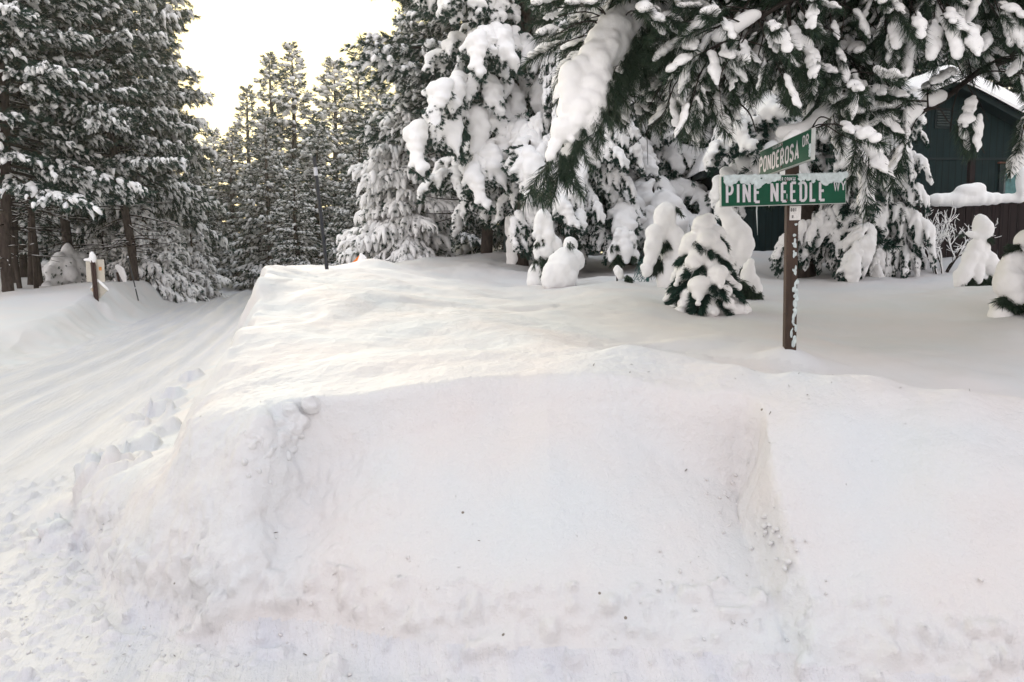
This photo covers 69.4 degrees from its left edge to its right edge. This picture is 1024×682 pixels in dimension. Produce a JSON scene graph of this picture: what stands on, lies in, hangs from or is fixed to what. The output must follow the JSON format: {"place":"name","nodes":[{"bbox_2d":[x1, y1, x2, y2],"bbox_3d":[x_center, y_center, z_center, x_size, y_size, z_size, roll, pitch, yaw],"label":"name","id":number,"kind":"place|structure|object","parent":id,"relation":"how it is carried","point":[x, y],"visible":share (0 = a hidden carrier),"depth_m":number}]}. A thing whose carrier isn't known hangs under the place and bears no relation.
{"place":"outdoors","nodes":[
{"label":"outdoors","id":0,"kind":"place"},
{"bbox_2d":[0,287,1023,681],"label":"road","id":1,"kind":"structure","parent":0,"point":[62,413],"depth_m":3.80},
{"bbox_2d":[0,507,983,675],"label":"snow crumbs","id":2,"kind":"object","parent":1,"relation":"on","point":[105,670],"visible":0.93,"depth_m":3.54},
{"bbox_2d":[0,249,1023,398],"bbox_3d":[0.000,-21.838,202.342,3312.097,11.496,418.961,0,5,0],"label":"snow field","id":3,"kind":"structure","parent":0,"point":[928,328],"depth_m":9.06},
{"bbox_2d":[11,195,17,282],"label":"bare trunk pine","id":4,"kind":"object","parent":3,"relation":"on","point":[15,225],"visible":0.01,"depth_m":35.85},
{"bbox_2d":[0,234,54,275],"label":"pine tree","id":5,"kind":"object","parent":3,"relation":"on","point":[43,261],"visible":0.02,"depth_m":49.26},
{"bbox_2d":[9,79,55,284],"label":"bare trunk pine","id":6,"kind":"object","parent":3,"relation":"on","point":[30,275],"visible":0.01,"depth_m":32.79},
{"bbox_2d":[10,7,71,288],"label":"bare trunk pine","id":7,"kind":"object","parent":3,"relation":"on","point":[34,259],"visible":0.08,"depth_m":29.64},
{"bbox_2d":[9,20,73,288],"bbox_3d":[-20.463,-11.715,29.835,5.722,20.476,5.541,-4,6,-25],"label":"bare trunk pine","id":8,"kind":"object","parent":3,"relation":"on","point":[16,269],"visible":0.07,"depth_m":30.68},
{"bbox_2d":[11,22,108,285],"bbox_3d":[-20.139,-12.143,30.803,6.532,21.037,6.325,-4,6,-31],"label":"bare trunk pine","id":9,"kind":"object","parent":3,"relation":"on","point":[40,275],"visible":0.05,"depth_m":31.69},
{"bbox_2d":[1,0,130,290],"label":"bare trunk pine","id":10,"kind":"object","parent":3,"relation":"on","point":[121,2],"visible":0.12,"depth_m":29.09},
{"bbox_2d":[41,243,105,285],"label":"buried sapling","id":11,"kind":"object","parent":3,"relation":"on","point":[69,267],"visible":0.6,"depth_m":32.67},
{"bbox_2d":[18,148,134,276],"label":"pine tree","id":12,"kind":"object","parent":3,"relation":"on","point":[23,265],"visible":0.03,"depth_m":41.41},
{"bbox_2d":[0,0,157,291],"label":"pine tree","id":13,"kind":"object","parent":3,"relation":"on","point":[53,77],"visible":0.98,"depth_m":26.50},
{"bbox_2d":[18,32,144,262],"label":"pine tree","id":14,"kind":"object","parent":3,"relation":"on","point":[52,248],"visible":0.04,"depth_m":42.98},
{"bbox_2d":[27,139,138,263],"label":"pine tree","id":15,"kind":"object","parent":3,"relation":"on","point":[119,237],"visible":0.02,"depth_m":54.74},
{"bbox_2d":[9,96,157,268],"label":"pine tree","id":16,"kind":"object","parent":3,"relation":"on","point":[45,254],"depth_m":50.35},
{"bbox_2d":[83,251,108,300],"bbox_3d":[-13.821,-1.805,24.564,0.811,2.332,0.226,0,5,0],"label":"road sign back","id":17,"kind":"object","parent":3,"relation":"on","point":[95,274],"visible":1,"depth_m":24.55},
{"bbox_2d":[9,4,187,257],"bbox_3d":[-20.814,-12.753,34.050,11.358,21.185,9.900,-1,5,-15],"label":"pine tree","id":18,"kind":"object","parent":3,"relation":"on","point":[66,237],"visible":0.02,"depth_m":34.65},
{"bbox_2d":[77,222,126,280],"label":"young fir","id":19,"kind":"object","parent":3,"relation":"on","point":[104,239],"visible":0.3,"depth_m":35.33},
{"bbox_2d":[10,0,213,280],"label":"pine tree","id":20,"kind":"object","parent":3,"relation":"on","point":[122,48],"visible":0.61,"depth_m":30.19},
{"bbox_2d":[113,264,126,281],"bbox_3d":[-15.858,-2.364,29.910,0.588,1.496,0.135,0,5,0],"label":"leaning sign","id":21,"kind":"object","parent":3,"relation":"on","point":[119,272],"visible":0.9,"depth_m":29.85},
{"bbox_2d":[127,256,138,300],"bbox_3d":[-12.254,-2.029,23.914,0.318,1.463,0.043,0,5,0],"label":"snow stake","id":22,"kind":"object","parent":3,"relation":"on","point":[133,278],"visible":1,"depth_m":23.90},
{"bbox_2d":[55,0,233,254],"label":"pine tree","id":23,"kind":"object","parent":3,"relation":"on","point":[169,19],"visible":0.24,"depth_m":34.87},
{"bbox_2d":[105,203,186,302],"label":"young fir","id":24,"kind":"object","parent":3,"relation":"on","point":[160,279],"visible":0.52,"depth_m":32.37},
{"bbox_2d":[138,217,209,302],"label":"young fir","id":25,"kind":"object","parent":3,"relation":"on","point":[188,290],"visible":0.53,"depth_m":33.51},
{"bbox_2d":[153,85,237,266],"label":"pine tree","id":26,"kind":"object","parent":3,"relation":"on","point":[213,225],"visible":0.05,"depth_m":45.55},
{"bbox_2d":[175,167,229,276],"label":"pine tree","id":27,"kind":"object","parent":3,"relation":"on","point":[207,185],"visible":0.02,"depth_m":59.38},
{"bbox_2d":[176,226,231,298],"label":"young fir","id":28,"kind":"object","parent":3,"relation":"on","point":[199,260],"visible":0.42,"depth_m":36.60},
{"bbox_2d":[200,128,243,236],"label":"pine tree","id":29,"kind":"object","parent":3,"relation":"on","point":[213,140],"visible":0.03,"depth_m":68.07},
{"bbox_2d":[203,126,261,278],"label":"pine tree","id":30,"kind":"object","parent":3,"relation":"on","point":[231,143],"visible":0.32,"depth_m":54.51},
{"bbox_2d":[208,84,263,273],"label":"pine tree","id":31,"kind":"object","parent":3,"relation":"on","point":[238,125],"visible":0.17,"depth_m":60.38},
{"bbox_2d":[213,114,298,289],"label":"pine tree","id":32,"kind":"object","parent":3,"relation":"on","point":[247,277],"visible":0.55,"depth_m":45.69},
{"bbox_2d":[220,51,324,244],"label":"pine tree","id":33,"kind":"object","parent":3,"relation":"on","point":[259,111],"visible":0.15,"depth_m":57.98},
{"bbox_2d":[224,40,353,273],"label":"pine tree","id":34,"kind":"object","parent":3,"relation":"on","point":[285,107],"visible":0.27,"depth_m":50.28},
{"bbox_2d":[258,164,332,276],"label":"pine tree","id":35,"kind":"object","parent":3,"relation":"on","point":[296,255],"visible":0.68,"depth_m":39.14},
{"bbox_2d":[269,128,354,263],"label":"pine tree","id":36,"kind":"object","parent":3,"relation":"on","point":[335,202],"visible":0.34,"depth_m":42.98},
{"bbox_2d":[281,57,371,263],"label":"pine tree","id":37,"kind":"object","parent":3,"relation":"on","point":[347,117],"visible":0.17,"depth_m":55.93},
{"bbox_2d":[331,245,351,265],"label":"young fir","id":38,"kind":"object","parent":3,"relation":"on","point":[338,263],"visible":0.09,"depth_m":23.73},
{"bbox_2d":[318,127,368,265],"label":"pine tree","id":39,"kind":"object","parent":3,"relation":"on","point":[344,211],"visible":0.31,"depth_m":38.99},
{"bbox_2d":[327,67,375,213],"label":"pine tree","id":40,"kind":"object","parent":3,"relation":"on","point":[354,73],"visible":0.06,"depth_m":63.95},
{"bbox_2d":[321,79,390,239],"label":"pine tree","id":41,"kind":"object","parent":3,"relation":"on","point":[369,99],"visible":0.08,"depth_m":58.16},
{"bbox_2d":[332,98,460,263],"bbox_3d":[-3.613,-4.334,23.276,4.743,6.474,4.721,5,7,44],"label":"fir tree","id":42,"kind":"object","parent":3,"relation":"on","point":[398,225],"visible":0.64,"depth_m":22.30},
{"bbox_2d":[337,0,504,253],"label":"pine tree","id":43,"kind":"object","parent":3,"relation":"on","point":[397,59],"visible":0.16,"depth_m":20.85},
{"bbox_2d":[342,7,502,249],"bbox_3d":[-3.478,-10.418,30.196,6.826,15.480,7.074,3,6,31],"label":"pine tree","id":44,"kind":"object","parent":3,"relation":"on","point":[404,28],"visible":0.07,"depth_m":29.24},
{"bbox_2d":[445,21,480,252],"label":"pine tree","id":45,"kind":"object","parent":3,"relation":"on","point":[472,230],"depth_m":39.94},
{"bbox_2d":[446,25,502,254],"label":"pine tree","id":46,"kind":"object","parent":3,"relation":"on","point":[459,247],"depth_m":33.93},
{"bbox_2d":[450,238,502,253],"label":"pine tree","id":47,"kind":"object","parent":3,"relation":"on","point":[501,246],"depth_m":48.47},
{"bbox_2d":[402,0,646,265],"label":"snow laden cedar","id":48,"kind":"object","parent":3,"relation":"on","point":[481,113],"visible":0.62,"depth_m":16.42},
{"bbox_2d":[30,265,1023,681],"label":"snow bank","id":49,"kind":"structure","parent":3,"relation":"on","point":[488,451],"depth_m":3.85},
{"bbox_2d":[312,156,328,268],"bbox_3d":[-3.196,-1.834,12.487,0.293,2.512,0.067,0,5,0],"label":"marker pole","id":50,"kind":"object","parent":49,"relation":"on","point":[315,169],"visible":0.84,"depth_m":12.44},
{"bbox_2d":[353,253,366,261],"bbox_3d":[-2.961,-1.477,14.505,0.490,0.503,0.099,0,5,0],"label":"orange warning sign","id":51,"kind":"object","parent":49,"relation":"on","point":[361,256],"visible":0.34,"depth_m":14.47},
{"bbox_2d":[26,363,969,656],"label":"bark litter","id":52,"kind":"object","parent":49,"relation":"on","point":[646,485],"visible":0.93,"depth_m":3.92},
{"bbox_2d":[233,395,806,570],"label":"crust lumps","id":53,"kind":"object","parent":49,"relation":"on","point":[293,424],"visible":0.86,"depth_m":4.09},
{"bbox_2d":[719,128,847,349],"bbox_3d":[2.034,-0.596,5.606,0.977,2.001,0.967,0,5,0],"label":"street sign","id":54,"kind":"object","parent":49,"relation":"on","point":[792,189],"visible":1,"depth_m":5.54},
{"bbox_2d":[526,209,562,284],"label":"buried sapling","id":55,"kind":"object","parent":3,"relation":"on","point":[549,245],"visible":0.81,"depth_m":13.12},
{"bbox_2d":[503,212,593,255],"bbox_3d":[1.379,-4.648,30.148,4.340,3.694,5.820,0,5,0],"label":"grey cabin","id":56,"kind":"object","parent":3,"relation":"on","point":[504,241],"depth_m":27.78},
{"bbox_2d":[539,236,584,288],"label":"buried sapling","id":57,"kind":"object","parent":3,"relation":"on","point":[564,265],"visible":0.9,"depth_m":12.34},
{"bbox_2d":[494,7,645,265],"bbox_3d":[1.276,-4.424,16.768,3.399,7.094,3.755,0,5,0],"label":"snow laden cedar","id":58,"kind":"object","parent":3,"relation":"on","point":[608,183],"visible":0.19,"depth_m":16.19},
{"bbox_2d":[607,227,639,268],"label":"buried sapling","id":59,"kind":"object","parent":3,"relation":"on","point":[624,243],"visible":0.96,"depth_m":15.58},
{"bbox_2d":[613,265,634,282],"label":"buried sapling","id":60,"kind":"object","parent":3,"relation":"on","point":[618,271],"visible":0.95,"depth_m":11.89},
{"bbox_2d":[633,253,649,281],"bbox_3d":[2.214,-1.175,12.544,0.414,0.733,0.236,0,5,0],"label":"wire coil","id":61,"kind":"object","parent":3,"relation":"on","point":[647,279],"visible":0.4,"depth_m":12.51},
{"bbox_2d":[599,0,719,264],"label":"snow laden cedar","id":62,"kind":"object","parent":3,"relation":"on","point":[667,166],"visible":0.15,"depth_m":17.72},
{"bbox_2d":[640,202,685,287],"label":"buried sapling","id":63,"kind":"object","parent":3,"relation":"on","point":[664,234],"visible":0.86,"depth_m":11.38},
{"bbox_2d":[684,1,719,148],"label":"snow laden cedar","id":64,"kind":"object","parent":3,"relation":"on","point":[710,134],"visible":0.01,"depth_m":18.39},
{"bbox_2d":[663,213,751,315],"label":"green fir sapling","id":65,"kind":"object","parent":3,"relation":"on","point":[704,278],"visible":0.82,"depth_m":8.70},
{"bbox_2d":[715,200,754,281],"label":"buried sapling","id":66,"kind":"object","parent":3,"relation":"on","point":[739,238],"visible":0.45,"depth_m":10.78},
{"bbox_2d":[686,146,798,250],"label":"green shed","id":67,"kind":"structure","parent":3,"relation":"on","point":[770,226],"depth_m":18.02},
{"bbox_2d":[735,258,763,299],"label":"buried sapling","id":68,"kind":"object","parent":3,"relation":"on","point":[752,287],"visible":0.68,"depth_m":10.09},
{"bbox_2d":[513,0,1023,228],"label":"overhanging pine","id":69,"kind":"object","parent":3,"relation":"on","point":[718,61],"visible":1,"depth_m":5.67},
{"bbox_2d":[703,32,926,277],"bbox_3d":[5.521,-5.347,13.486,4.223,9.549,4.036,0,5,0],"label":"snow laden cedar","id":70,"kind":"object","parent":3,"relation":"on","point":[740,155],"visible":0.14,"depth_m":12.67},
{"bbox_2d":[768,108,936,281],"bbox_3d":[6.141,-2.736,13.441,2.988,4.232,2.476,0,5,0],"label":"snow laden cedar","id":71,"kind":"object","parent":3,"relation":"on","point":[831,236],"visible":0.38,"depth_m":12.87},
{"bbox_2d":[839,157,1023,263],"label":"board fence","id":72,"kind":"object","parent":3,"relation":"on","point":[970,199],"visible":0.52,"depth_m":13.91},
{"bbox_2d":[908,52,977,79],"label":"pine tree","id":73,"kind":"object","parent":3,"relation":"on","point":[920,73],"visible":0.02,"depth_m":34.75},
{"bbox_2d":[906,203,1000,273],"bbox_3d":[7.614,-1.769,13.150,1.598,1.423,1.566,0,5,0],"label":"bare bush","id":74,"kind":"object","parent":3,"relation":"on","point":[944,234],"visible":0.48,"depth_m":12.97},
{"bbox_2d":[907,65,1023,242],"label":"green house","id":75,"kind":"structure","parent":3,"relation":"on","point":[1000,107],"depth_m":16.67},
{"bbox_2d":[997,162,1017,203],"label":"window","id":76,"kind":"structure","parent":75,"relation":"in","point":[1003,187],"depth_m":16.72},
{"bbox_2d":[953,214,999,286],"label":"buried sapling","id":77,"kind":"object","parent":3,"relation":"on","point":[979,258],"visible":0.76,"depth_m":10.83},
{"bbox_2d":[975,62,1020,95],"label":"pine tree","id":78,"kind":"object","parent":3,"relation":"on","point":[1006,87],"depth_m":38.70},
{"bbox_2d":[979,63,1019,92],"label":"pine tree","id":79,"kind":"object","parent":3,"relation":"on","point":[1001,74],"visible":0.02,"depth_m":35.84},
{"bbox_2d":[987,230,1023,317],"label":"buried sapling","id":80,"kind":"object","parent":3,"relation":"on","point":[1008,284],"visible":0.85,"depth_m":8.17},
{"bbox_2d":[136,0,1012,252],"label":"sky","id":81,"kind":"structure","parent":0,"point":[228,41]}
]}

